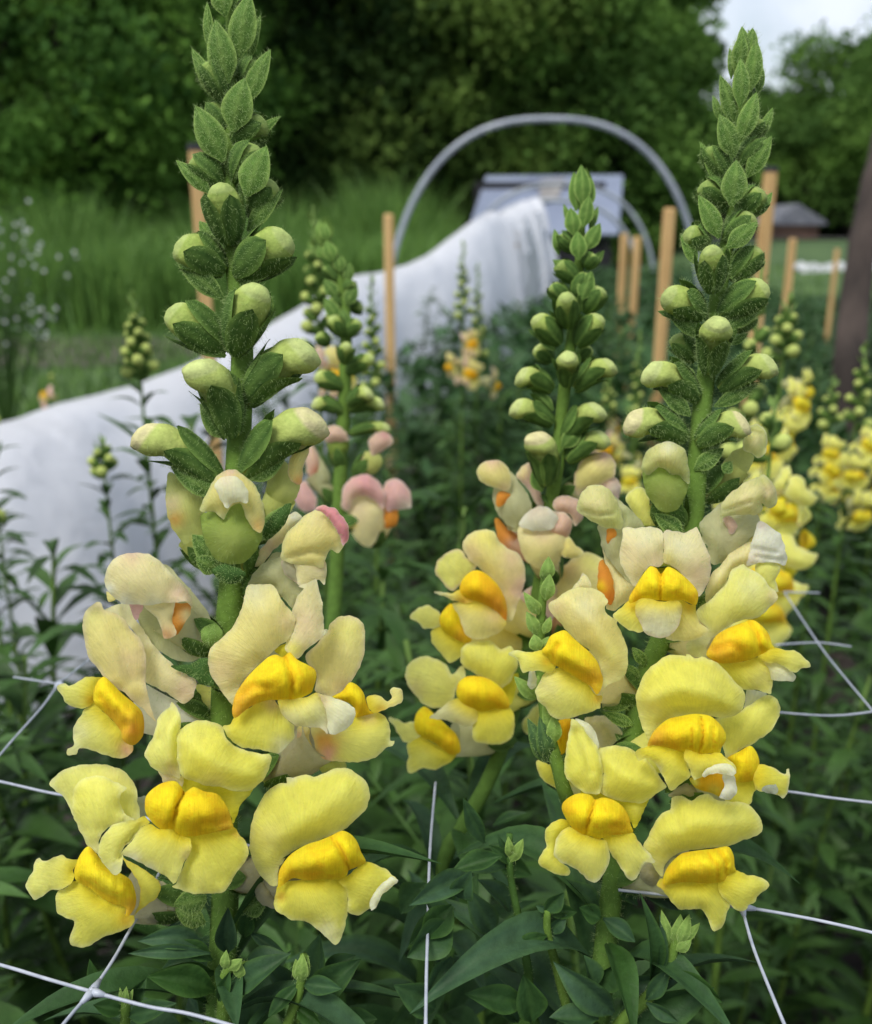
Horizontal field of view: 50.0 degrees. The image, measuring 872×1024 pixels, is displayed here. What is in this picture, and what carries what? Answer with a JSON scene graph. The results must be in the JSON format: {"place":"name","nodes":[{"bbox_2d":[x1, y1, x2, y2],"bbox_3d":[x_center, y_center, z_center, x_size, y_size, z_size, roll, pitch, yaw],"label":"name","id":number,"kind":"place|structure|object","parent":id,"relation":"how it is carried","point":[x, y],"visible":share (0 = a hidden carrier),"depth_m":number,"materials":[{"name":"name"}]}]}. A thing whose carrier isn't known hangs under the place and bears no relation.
{"place":"outdoors","nodes":[
{"label":"outdoors","id":0,"kind":"place"},
{"bbox_2d":[0,591,871,1023],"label":"trellis netting","id":1,"kind":"object","parent":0,"point":[92,991],"visible":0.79,"depth_m":0.20,"materials":[{"name":"plastic"}]},
{"bbox_2d":[0,384,871,1023],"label":"ground","id":2,"kind":"structure","parent":0,"point":[852,960],"depth_m":1.40,"materials":[{"name":"soil"}]},
{"bbox_2d":[0,727,36,1023],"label":"leafy stem","id":3,"kind":"object","parent":2,"relation":"on","point":[10,1014],"visible":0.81,"depth_m":0.36,"materials":[{"name":"green plant"}]},
{"bbox_2d":[0,418,64,800],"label":"snapdragon plant","id":4,"kind":"object","parent":2,"relation":"on","point":[13,624],"visible":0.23,"depth_m":0.70,"materials":[{"name":"green plant"}]},
{"bbox_2d":[0,509,113,960],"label":"snapdragon plant","id":5,"kind":"object","parent":2,"relation":"on","point":[5,649],"visible":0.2,"depth_m":0.58,"materials":[{"name":"green plant"}]},
{"bbox_2d":[0,623,115,1023],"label":"leafy stem","id":6,"kind":"object","parent":2,"relation":"on","point":[44,719],"visible":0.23,"depth_m":0.55,"materials":[{"name":"green plant"}]},
{"bbox_2d":[0,727,117,1023],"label":"leafy stem","id":7,"kind":"object","parent":2,"relation":"on","point":[40,826],"visible":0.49,"depth_m":0.50,"materials":[{"name":"green plant"}]},
{"bbox_2d":[0,682,118,999],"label":"leafy stem","id":8,"kind":"object","parent":2,"relation":"on","point":[64,733],"visible":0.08,"depth_m":0.63,"materials":[{"name":"green plant"}]},
{"bbox_2d":[0,532,127,1017],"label":"leafy stem","id":9,"kind":"object","parent":2,"relation":"on","point":[59,592],"visible":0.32,"depth_m":0.63,"materials":[{"name":"green plant"}]},
{"bbox_2d":[0,679,128,1023],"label":"leafy stem","id":10,"kind":"object","parent":2,"relation":"on","point":[30,993],"visible":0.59,"depth_m":0.52,"materials":[{"name":"green plant"}]},
{"bbox_2d":[60,687,176,1000],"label":"leafy stem","id":11,"kind":"object","parent":2,"relation":"on","point":[125,950],"visible":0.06,"depth_m":0.71,"materials":[{"name":"green plant"}]},
{"bbox_2d":[77,434,176,1002],"bbox_3d":[-0.223,0.246,0.711,0.074,0.622,0.078,0,17,0],"label":"snapdragon plant","id":12,"kind":"object","parent":2,"relation":"on","point":[99,470],"visible":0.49,"depth_m":0.63,"materials":[{"name":"green plant"}]},
{"bbox_2d":[97,289,188,790],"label":"snapdragon plant","id":13,"kind":"object","parent":2,"relation":"on","point":[137,339],"visible":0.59,"depth_m":0.64,"materials":[{"name":"green plant"}]},
{"bbox_2d":[73,864,248,1023],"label":"leafy stem","id":14,"kind":"object","parent":2,"relation":"on","point":[202,931],"visible":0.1,"depth_m":0.41,"materials":[{"name":"green plant"}]},
{"bbox_2d":[125,413,250,809],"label":"leafy stem","id":15,"kind":"object","parent":2,"relation":"on","point":[189,421],"visible":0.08,"depth_m":0.72,"materials":[{"name":"green plant"}]},
{"bbox_2d":[187,143,223,469],"bbox_3d":[-0.322,-0.053,1.379,0.020,0.915,0.020,-5,17,-16],"label":"wooden stake","id":16,"kind":"object","parent":2,"relation":"on","point":[196,194],"visible":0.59,"depth_m":1.27,"materials":[{"name":"brown wood"}]},
{"bbox_2d":[98,653,318,1023],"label":"leafy stem","id":17,"kind":"object","parent":2,"relation":"on","point":[141,767],"visible":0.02,"depth_m":0.46,"materials":[{"name":"green plant"}]},
{"bbox_2d":[13,0,440,1023],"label":"snapdragon plant","id":18,"kind":"object","parent":2,"relation":"on","point":[299,856],"visible":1,"depth_m":0.19,"materials":[{"name":"yellow plant"}]},
{"bbox_2d":[0,197,559,730],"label":"row cover","id":19,"kind":"object","parent":2,"relation":"on","point":[50,455],"visible":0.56,"depth_m":1.85,"materials":[{"name":"white fabric"}]},
{"bbox_2d":[242,924,327,1023],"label":"leafy stem","id":20,"kind":"object","parent":2,"relation":"on","point":[268,931],"visible":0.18,"depth_m":0.37,"materials":[{"name":"green plant"}]},
{"bbox_2d":[238,896,369,1023],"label":"leafy stem","id":21,"kind":"object","parent":2,"relation":"on","point":[299,935],"visible":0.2,"depth_m":0.41,"materials":[{"name":"green plant"}]},
{"bbox_2d":[238,746,401,1005],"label":"leafy stem","id":22,"kind":"object","parent":2,"relation":"on","point":[370,975],"visible":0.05,"depth_m":0.52,"materials":[{"name":"green plant"}]},
{"bbox_2d":[293,205,371,832],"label":"snapdragon plant","id":23,"kind":"object","parent":2,"relation":"on","point":[314,311],"visible":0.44,"depth_m":0.56,"materials":[{"name":"green plant"}]},
{"bbox_2d":[302,534,388,695],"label":"leafy stem","id":24,"kind":"object","parent":2,"relation":"on","point":[352,542],"visible":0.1,"depth_m":0.94,"materials":[{"name":"green plant"}]},
{"bbox_2d":[295,215,410,1002],"bbox_3d":[-0.033,0.262,0.439,0.042,0.767,0.070,-5,17,-15],"label":"snapdragon plant","id":25,"kind":"object","parent":2,"relation":"on","point":[370,505],"visible":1,"depth_m":0.36,"materials":[{"name":"green plant"}]},
{"bbox_2d":[308,552,430,1003],"bbox_3d":[-0.043,0.286,0.679,0.123,0.563,0.149,-2,16,5],"label":"leafy stem","id":26,"kind":"object","parent":2,"relation":"on","point":[370,621],"visible":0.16,"depth_m":0.59,"materials":[{"name":"green plant"}]},
{"bbox_2d":[344,274,411,810],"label":"snapdragon plant","id":27,"kind":"object","parent":2,"relation":"on","point":[376,375],"visible":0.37,"depth_m":0.75,"materials":[{"name":"green plant"}]},
{"bbox_2d":[384,214,397,571],"bbox_3d":[-0.096,-0.205,2.020,0.017,0.838,0.017,-5,17,-16],"label":"wooden stake","id":28,"kind":"object","parent":2,"relation":"on","point":[389,280],"visible":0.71,"depth_m":1.95,"materials":[{"name":"brown wood"}]},
{"bbox_2d":[356,448,432,630],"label":"leafy stem","id":29,"kind":"object","parent":2,"relation":"on","point":[410,556],"visible":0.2,"depth_m":1.33,"materials":[{"name":"green plant"}]},
{"bbox_2d":[362,506,437,725],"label":"leafy stem","id":30,"kind":"object","parent":2,"relation":"on","point":[403,549],"visible":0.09,"depth_m":1.22,"materials":[{"name":"green plant"}]},
{"bbox_2d":[390,393,436,612],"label":"leafy stem","id":31,"kind":"object","parent":2,"relation":"on","point":[419,515],"visible":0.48,"depth_m":1.79,"materials":[{"name":"green plant"}]},
{"bbox_2d":[363,574,468,778],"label":"leafy stem","id":32,"kind":"object","parent":2,"relation":"on","point":[417,636],"visible":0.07,"depth_m":0.85,"materials":[{"name":"green plant"}]},
{"bbox_2d":[405,286,442,472],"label":"leafy stem","id":33,"kind":"object","parent":2,"relation":"on","point":[423,341],"visible":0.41,"depth_m":2.76,"materials":[{"name":"green plant"}]},
{"bbox_2d":[0,504,871,1023],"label":"ground weeds","id":34,"kind":"object","parent":2,"relation":"on","point":[806,1014],"visible":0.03,"depth_m":1.27,"materials":[{"name":"green plant"}]},
{"bbox_2d":[343,483,529,1011],"bbox_3d":[-0.006,0.280,0.591,0.136,0.624,0.165,-14,19,-29],"label":"leafy stem","id":35,"kind":"object","parent":2,"relation":"on","point":[376,818],"visible":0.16,"depth_m":0.53,"materials":[{"name":"green plant"}]},
{"bbox_2d":[412,368,472,579],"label":"leafy stem","id":36,"kind":"object","parent":2,"relation":"on","point":[435,537],"visible":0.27,"depth_m":1.99,"materials":[{"name":"green plant"}]},
{"bbox_2d":[415,399,473,656],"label":"leafy stem","id":37,"kind":"object","parent":2,"relation":"on","point":[442,547],"visible":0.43,"depth_m":1.52,"materials":[{"name":"green plant"}]},
{"bbox_2d":[285,165,620,1023],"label":"snapdragon plant","id":38,"kind":"object","parent":2,"relation":"on","point":[481,629],"visible":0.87,"depth_m":0.26,"materials":[{"name":"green plant"}]},
{"bbox_2d":[430,240,483,669],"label":"snapdragon plant","id":39,"kind":"object","parent":2,"relation":"on","point":[468,377],"visible":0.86,"depth_m":1.18,"materials":[{"name":"green plant"}]},
{"bbox_2d":[427,468,492,599],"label":"leafy stem","id":40,"kind":"object","parent":2,"relation":"on","point":[449,528],"visible":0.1,"depth_m":1.27,"materials":[{"name":"green plant"}]},
{"bbox_2d":[366,665,554,1023],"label":"leafy stem","id":41,"kind":"object","parent":2,"relation":"on","point":[459,787],"visible":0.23,"depth_m":0.42,"materials":[{"name":"green plant"}]},
{"bbox_2d":[346,606,581,1023],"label":"leafy stem","id":42,"kind":"object","parent":2,"relation":"on","point":[397,627],"visible":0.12,"depth_m":0.48,"materials":[{"name":"green plant"}]},
{"bbox_2d":[446,262,500,661],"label":"snapdragon plant","id":43,"kind":"object","parent":2,"relation":"on","point":[485,381],"visible":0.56,"depth_m":1.25,"materials":[{"name":"green plant"}]},
{"bbox_2d":[405,623,551,1022],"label":"leafy stem","id":44,"kind":"object","parent":2,"relation":"on","point":[426,633],"visible":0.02,"depth_m":0.60,"materials":[{"name":"green plant"}]},
{"bbox_2d":[455,372,519,530],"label":"leafy stem","id":45,"kind":"object","parent":2,"relation":"on","point":[499,441],"visible":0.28,"depth_m":1.59,"materials":[{"name":"green plant"}]},
{"bbox_2d":[456,526,540,831],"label":"leafy stem","id":46,"kind":"object","parent":2,"relation":"on","point":[530,771],"visible":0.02,"depth_m":0.96,"materials":[{"name":"green plant"}]},
{"bbox_2d":[483,703,536,909],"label":"leafy stem","id":47,"kind":"object","parent":2,"relation":"on","point":[519,763],"visible":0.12,"depth_m":0.69,"materials":[{"name":"green plant"}]},
{"bbox_2d":[394,116,702,324],"bbox_3d":[0.532,-1.240,4.582,1.632,1.300,0.028,0,17,0],"label":"tunnel hoop","id":48,"kind":"object","parent":2,"relation":"on","point":[635,142],"visible":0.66,"depth_m":4.43,"materials":[{"name":"grey metal"}]},
{"bbox_2d":[453,866,683,1023],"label":"leafy stem","id":49,"kind":"object","parent":2,"relation":"on","point":[544,885],"visible":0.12,"depth_m":0.37,"materials":[{"name":"green plant"}]},
{"bbox_2d":[309,260,871,638],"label":"flower bed foliage","id":50,"kind":"object","parent":2,"relation":"on","point":[520,349],"visible":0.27,"depth_m":2.04,"materials":[{"name":"green plant"}]},
{"bbox_2d":[525,566,672,972],"bbox_3d":[0.110,0.293,0.721,0.139,0.526,0.114,6,18,27],"label":"leafy stem","id":51,"kind":"object","parent":2,"relation":"on","point":[542,812],"visible":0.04,"depth_m":0.69,"materials":[{"name":"green plant"}]},
{"bbox_2d":[530,790,670,1015],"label":"leafy stem","id":52,"kind":"object","parent":2,"relation":"on","point":[637,924],"visible":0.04,"depth_m":0.49,"materials":[{"name":"green plant"}]},
{"bbox_2d":[578,377,623,720],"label":"snapdragon plant","id":53,"kind":"object","parent":2,"relation":"on","point":[615,438],"visible":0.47,"depth_m":1.01,"materials":[{"name":"green plant"}]},
{"bbox_2d":[394,23,810,1023],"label":"snapdragon plant","id":54,"kind":"object","parent":2,"relation":"on","point":[600,775],"visible":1,"depth_m":0.20,"materials":[{"name":"leaf"},{"name":"petal"},{"name":"green plant stem"}]},
{"bbox_2d":[571,319,643,561],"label":"leafy stem","id":55,"kind":"object","parent":2,"relation":"on","point":[621,336],"visible":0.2,"depth_m":1.72,"materials":[{"name":"green plant"}]},
{"bbox_2d":[613,234,627,460],"bbox_3d":[0.605,-0.511,3.114,0.019,0.799,0.019,-5,17,-16],"label":"wooden stake","id":56,"kind":"object","parent":2,"relation":"on","point":[622,263],"visible":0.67,"depth_m":3.03,"materials":[{"name":"brown wood"}]},
{"bbox_2d":[585,391,664,829],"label":"leafy stem","id":57,"kind":"object","parent":2,"relation":"on","point":[630,643],"visible":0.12,"depth_m":1.02,"materials":[{"name":"green plant"}]},
{"bbox_2d":[608,329,644,714],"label":"snapdragon plant","id":58,"kind":"object","parent":2,"relation":"on","point":[630,474],"visible":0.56,"depth_m":0.98,"materials":[{"name":"green plant"}]},
{"bbox_2d":[620,237,640,474],"bbox_3d":[0.603,-0.446,2.913,0.019,0.791,0.019,-5,17,-16],"label":"wooden stake","id":59,"kind":"object","parent":2,"relation":"on","point":[636,252],"visible":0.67,"depth_m":2.83,"materials":[{"name":"brown wood"}]},
{"bbox_2d":[647,208,674,449],"bbox_3d":[0.425,-0.148,1.821,0.017,0.844,0.017,-5,17,-16],"label":"wooden stake","id":60,"kind":"object","parent":2,"relation":"on","point":[667,238],"visible":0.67,"depth_m":1.73,"materials":[{"name":"brown wood"}]},
{"bbox_2d":[620,266,798,1020],"bbox_3d":[0.159,0.229,0.566,0.086,0.739,0.085,0,17,0],"label":"snapdragon plant","id":61,"kind":"object","parent":2,"relation":"on","point":[750,409],"visible":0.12,"depth_m":0.48,"materials":[{"name":"green plant"}]},
{"bbox_2d":[655,394,821,1023],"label":"snapdragon plant","id":62,"kind":"object","parent":2,"relation":"on","point":[789,510],"visible":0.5,"depth_m":0.43,"materials":[{"name":"yellow plant"}]},
{"bbox_2d":[692,292,820,1021],"bbox_3d":[0.234,0.195,0.722,0.081,0.713,0.083,0,17,0],"label":"snapdragon plant","id":63,"kind":"object","parent":2,"relation":"on","point":[798,398],"visible":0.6,"depth_m":0.63,"materials":[{"name":"yellow plant"}]},
{"bbox_2d":[738,166,777,443],"bbox_3d":[0.519,-0.104,1.577,0.018,0.899,0.018,-5,17,-16],"label":"wooden stake","id":64,"kind":"object","parent":2,"relation":"on","point":[770,173],"visible":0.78,"depth_m":1.47,"materials":[{"name":"brown wood"}]},
{"bbox_2d":[698,829,821,1023],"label":"leafy stem","id":65,"kind":"object","parent":2,"relation":"on","point":[749,991],"visible":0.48,"depth_m":0.62,"materials":[{"name":"green plant"}]},
{"bbox_2d":[776,238,796,374],"bbox_3d":[1.107,-0.473,3.012,0.018,0.785,0.018,-5,17,-16],"label":"wooden stake","id":66,"kind":"object","parent":2,"relation":"on","point":[791,252],"visible":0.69,"depth_m":2.92,"materials":[{"name":"brown wood"}]},
{"bbox_2d":[746,681,835,1023],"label":"leafy stem","id":67,"kind":"object","parent":2,"relation":"on","point":[788,847],"visible":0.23,"depth_m":0.83,"materials":[{"name":"green plant"}]},
{"bbox_2d":[741,376,854,912],"bbox_3d":[0.338,0.187,0.889,0.078,0.633,0.079,0,17,0],"label":"snapdragon plant","id":68,"kind":"object","parent":2,"relation":"on","point":[831,472],"visible":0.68,"depth_m":0.83,"materials":[{"name":"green plant"}]},
{"bbox_2d":[727,669,871,1023],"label":"leafy stem","id":69,"kind":"object","parent":2,"relation":"on","point":[797,940],"visible":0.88,"depth_m":0.71,"materials":[{"name":"green plant"}]},
{"bbox_2d":[768,472,842,737],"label":"leafy stem","id":70,"kind":"object","parent":2,"relation":"on","point":[824,520],"visible":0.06,"depth_m":1.15,"materials":[{"name":"green plant"}]},
{"bbox_2d":[772,465,849,770],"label":"leafy stem","id":71,"kind":"object","parent":2,"relation":"on","point":[824,568],"visible":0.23,"depth_m":1.28,"materials":[{"name":"green plant"}]},
{"bbox_2d":[784,364,841,603],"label":"leafy stem","id":72,"kind":"object","parent":2,"relation":"on","point":[815,400],"visible":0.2,"depth_m":1.85,"materials":[{"name":"green plant"}]},
{"bbox_2d":[759,341,871,995],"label":"snapdragon plant","id":73,"kind":"object","parent":2,"relation":"on","point":[857,480],"visible":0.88,"depth_m":0.80,"materials":[{"name":"green plant"}]},
{"bbox_2d":[784,734,871,1023],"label":"leafy stem","id":74,"kind":"object","parent":2,"relation":"on","point":[846,855],"visible":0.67,"depth_m":0.81,"materials":[{"name":"green plant"}]},
{"bbox_2d":[790,662,871,939],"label":"leafy stem","id":75,"kind":"object","parent":2,"relation":"on","point":[845,824],"visible":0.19,"depth_m":0.99,"materials":[{"name":"green plant"}]},
{"bbox_2d":[793,140,871,579],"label":"trunk","id":76,"kind":"object","parent":2,"relation":"on","point":[852,324],"visible":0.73,"depth_m":1.97,"materials":[{"name":"brown plant"}]},
{"bbox_2d":[798,490,871,855],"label":"leafy stem","id":77,"kind":"object","parent":2,"relation":"on","point":[848,674],"visible":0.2,"depth_m":1.11,"materials":[{"name":"green plant"}]},
{"bbox_2d":[807,535,871,1004],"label":"leafy stem","id":78,"kind":"object","parent":2,"relation":"on","point":[847,836],"visible":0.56,"depth_m":0.88,"materials":[{"name":"green plant"}]},
{"bbox_2d":[834,396,871,642],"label":"leafy stem","id":79,"kind":"object","parent":2,"relation":"on","point":[852,564],"visible":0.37,"depth_m":1.71,"materials":[{"name":"green plant"}]},
{"bbox_2d":[834,523,871,794],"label":"leafy stem","id":80,"kind":"object","parent":2,"relation":"on","point":[857,620],"visible":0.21,"depth_m":1.19,"materials":[{"name":"green plant"}]},
{"bbox_2d":[0,260,871,454],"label":"lawn","id":81,"kind":"structure","parent":0,"point":[61,335],"depth_m":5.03,"materials":[{"name":"green plant"}]},
{"bbox_2d":[0,188,89,421],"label":"blossoming shrub","id":82,"kind":"object","parent":81,"relation":"on","point":[10,343],"visible":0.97,"depth_m":3.28,"materials":[{"name":"green plant"}]},
{"bbox_2d":[0,338,199,367],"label":"soil path","id":83,"kind":"structure","parent":81,"relation":"on","point":[84,363],"depth_m":6.05,"materials":[{"name":"brown soil"}]},
{"bbox_2d":[0,0,214,236],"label":"broadleaf tree","id":84,"kind":"object","parent":81,"relation":"on","point":[22,119],"visible":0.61,"depth_m":9.59,"materials":[{"name":"green plant"}]},
{"bbox_2d":[0,0,280,235],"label":"broadleaf tree","id":85,"kind":"object","parent":81,"relation":"on","point":[154,159],"visible":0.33,"depth_m":10.22,"materials":[{"name":"green plant"}]},
{"bbox_2d":[0,0,322,239],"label":"broadleaf tree","id":86,"kind":"object","parent":81,"relation":"on","point":[269,100],"visible":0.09,"depth_m":12.06,"materials":[{"name":"green plant"}]},
{"bbox_2d":[0,159,489,332],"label":"tall grass","id":87,"kind":"structure","parent":81,"relation":"on","point":[112,271],"depth_m":7.54,"materials":[{"name":"green plant"}]},
{"bbox_2d":[90,0,418,227],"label":"broadleaf tree","id":88,"kind":"object","parent":81,"relation":"on","point":[323,7],"visible":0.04,"depth_m":13.37,"materials":[{"name":"green plant"}]},
{"bbox_2d":[152,0,481,227],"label":"broadleaf tree","id":89,"kind":"object","parent":81,"relation":"on","point":[322,48],"visible":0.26,"depth_m":12.95,"materials":[{"name":"green plant"}]},
{"bbox_2d":[259,0,574,240],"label":"broadleaf tree","id":90,"kind":"object","parent":81,"relation":"on","point":[399,149],"visible":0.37,"depth_m":13.30,"materials":[{"name":"green plant"}]},
{"bbox_2d":[2,0,845,236],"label":"distant woods","id":91,"kind":"object","parent":81,"relation":"on","point":[839,232],"depth_m":25.60,"materials":[{"name":"green plant"}]},
{"bbox_2d":[329,0,638,227],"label":"broadleaf tree","id":92,"kind":"object","parent":81,"relation":"on","point":[507,15],"visible":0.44,"depth_m":13.54,"materials":[{"name":"green plant"}]},
{"bbox_2d":[485,182,655,280],"bbox_3d":[1.012,-2.120,7.763,1.701,1.169,0.031,0,17,0],"label":"tunnel hoop","id":93,"kind":"object","parent":81,"relation":"on","point":[598,189],"visible":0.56,"depth_m":7.62,"materials":[{"name":"grey metal"}]},
{"bbox_2d":[415,0,728,255],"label":"broadleaf tree","id":94,"kind":"object","parent":81,"relation":"on","point":[702,35],"visible":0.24,"depth_m":13.91,"materials":[{"name":"green plant"}]},
{"bbox_2d":[504,0,781,267],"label":"broadleaf tree","id":95,"kind":"object","parent":81,"relation":"on","point":[646,32],"visible":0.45,"depth_m":14.12,"materials":[{"name":"green plant"}]},
{"bbox_2d":[595,0,727,250],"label":"broadleaf tree","id":96,"kind":"object","parent":81,"relation":"on","point":[713,75],"visible":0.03,"depth_m":14.78,"materials":[{"name":"green plant"}]},
{"bbox_2d":[716,85,826,235],"bbox_3d":[8.019,-8.291,23.003,3.950,4.466,3.474,0,17,0],"label":"broadleaf tree","id":97,"kind":"object","parent":81,"relation":"on","point":[764,92],"visible":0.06,"depth_m":22.07,"materials":[{"name":"green plant"}]},
{"bbox_2d":[756,204,826,238],"bbox_3d":[7.599,-5.968,20.298,1.073,1.341,1.600,0,17,0],"label":"hut","id":98,"kind":"object","parent":81,"relation":"on","point":[797,221],"visible":0.47,"depth_m":19.61,"materials":[{"name":"grey"}]},
{"bbox_2d":[471,174,622,283],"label":"garden shed","id":99,"kind":"structure","parent":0,"point":[492,190],"depth_m":12.60,"materials":[{"name":"metal"}]},
{"bbox_2d":[611,238,871,328],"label":"bank","id":100,"kind":"structure","parent":0,"point":[818,250],"depth_m":13.67,"materials":[{"name":"green plant"}]},
{"bbox_2d":[748,19,871,238],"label":"broadleaf tree","id":101,"kind":"object","parent":100,"relation":"on","point":[809,128],"visible":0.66,"depth_m":20.47,"materials":[{"name":"green plant"}]},
{"bbox_2d":[809,13,871,208],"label":"broadleaf tree","id":102,"kind":"object","parent":100,"relation":"on","point":[859,79],"visible":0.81,"depth_m":19.01,"materials":[{"name":"green plant"}]},
{"bbox_2d":[692,0,871,106],"label":"sky","id":103,"kind":"structure","parent":0,"point":[773,19],"materials":[{"name":"white"}]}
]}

